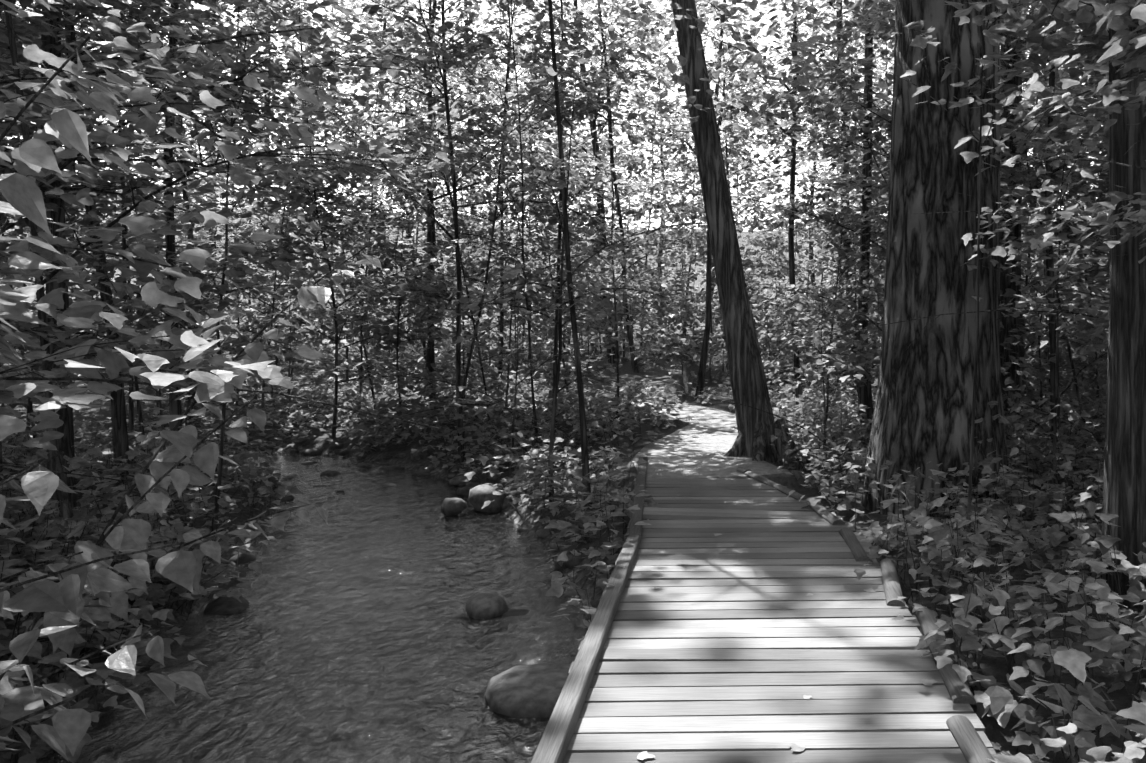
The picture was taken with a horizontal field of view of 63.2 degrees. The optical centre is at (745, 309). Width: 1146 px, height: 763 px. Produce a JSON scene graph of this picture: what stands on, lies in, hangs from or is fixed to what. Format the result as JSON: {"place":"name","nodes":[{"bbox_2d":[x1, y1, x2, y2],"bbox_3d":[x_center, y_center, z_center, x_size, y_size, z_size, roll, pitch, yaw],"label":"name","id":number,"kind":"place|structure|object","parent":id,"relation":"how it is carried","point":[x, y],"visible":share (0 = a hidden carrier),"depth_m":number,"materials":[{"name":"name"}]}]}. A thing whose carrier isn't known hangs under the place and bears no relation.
{"place":"outdoors","nodes":[
{"label":"outdoors","id":0,"kind":"place"},
{"bbox_2d":[13,443,589,762],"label":"creek water","id":1,"kind":"structure","parent":0,"point":[353,632],"depth_m":5.50,"materials":[{"name":"liquid"}]},
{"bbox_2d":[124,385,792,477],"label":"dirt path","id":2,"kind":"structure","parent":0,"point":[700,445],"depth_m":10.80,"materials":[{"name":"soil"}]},
{"bbox_2d":[0,0,1107,230],"label":"sky","id":3,"kind":"structure","parent":0,"point":[484,5],"materials":[{"name":"white"}]},
{"bbox_2d":[0,191,1145,762],"bbox_3d":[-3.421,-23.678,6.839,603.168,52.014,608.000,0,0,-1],"label":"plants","id":4,"kind":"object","parent":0,"point":[994,667],"depth_m":10.31,"materials":[{"name":"plant"}]},
{"bbox_2d":[0,36,383,762],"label":"leafy branch","id":5,"kind":"object","parent":4,"relation":"on","point":[62,604],"depth_m":3.13,"materials":[{"name":"plant"}]},
{"bbox_2d":[7,423,611,735],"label":"creek rocks","id":6,"kind":"object","parent":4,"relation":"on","point":[526,691],"visible":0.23,"depth_m":6.09,"materials":[{"name":"grey stone"}]},
{"bbox_2d":[2,0,1107,367],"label":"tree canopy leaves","id":7,"kind":"object","parent":4,"relation":"on","point":[622,144],"visible":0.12,"depth_m":26.53,"materials":[{"name":"grey plant"}]},
{"bbox_2d":[0,337,1145,762],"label":"ground plant","id":8,"kind":"object","parent":4,"relation":"on","point":[998,703],"depth_m":6.29,"materials":[{"name":"plant"}]},
{"bbox_2d":[0,0,1145,510],"bbox_3d":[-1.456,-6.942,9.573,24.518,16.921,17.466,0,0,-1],"label":"tree leaves","id":9,"kind":"object","parent":4,"relation":"on","point":[82,312],"visible":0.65,"depth_m":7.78,"materials":[{"name":"grey plant"}]},
{"bbox_2d":[0,0,1145,608],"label":"thin trees","id":10,"kind":"object","parent":4,"relation":"on","point":[1124,474],"visible":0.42,"depth_m":8.64,"materials":[{"name":"black plant"}]},
{"bbox_2d":[671,0,809,470],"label":"leaning tree trunk","id":11,"kind":"object","parent":4,"relation":"on","point":[755,428],"visible":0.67,"depth_m":10.42,"materials":[{"name":"grey plant"}]},
{"bbox_2d":[861,0,1010,518],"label":"tree trunk","id":12,"kind":"object","parent":4,"relation":"on","point":[922,416],"visible":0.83,"depth_m":7.96,"materials":[{"name":"grey plant"}]},
{"bbox_2d":[1059,0,1108,64],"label":"leaves","id":13,"kind":"object","parent":4,"relation":"on","point":[1100,34],"visible":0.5,"depth_m":5.92,"materials":[{"name":"grey plant"}]},
{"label":"boardwalk stringer beams","id":14,"kind":"object","parent":4,"relation":"on","visible":0},
{"bbox_2d":[563,478,998,762],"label":"boardwalk deck","id":15,"kind":"structure","parent":14,"relation":"on","point":[711,652],"depth_m":4.41,"materials":[{"name":"grey wood"}]},
{"bbox_2d":[531,455,647,762],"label":"boardwalk kerb","id":16,"kind":"structure","parent":15,"relation":"on","point":[554,742],"depth_m":4.22,"materials":[{"name":"grey wood"}]},
{"bbox_2d":[637,495,937,759],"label":"fallen leaves","id":17,"kind":"object","parent":15,"relation":"on","point":[643,755],"visible":0.9,"depth_m":3.46,"materials":[{"name":"white plant"}]},
{"bbox_2d":[736,467,994,762],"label":"kerb logs","id":18,"kind":"object","parent":15,"relation":"on","point":[970,742],"visible":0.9,"depth_m":4.68,"materials":[{"name":"grey wood"}]}
]}

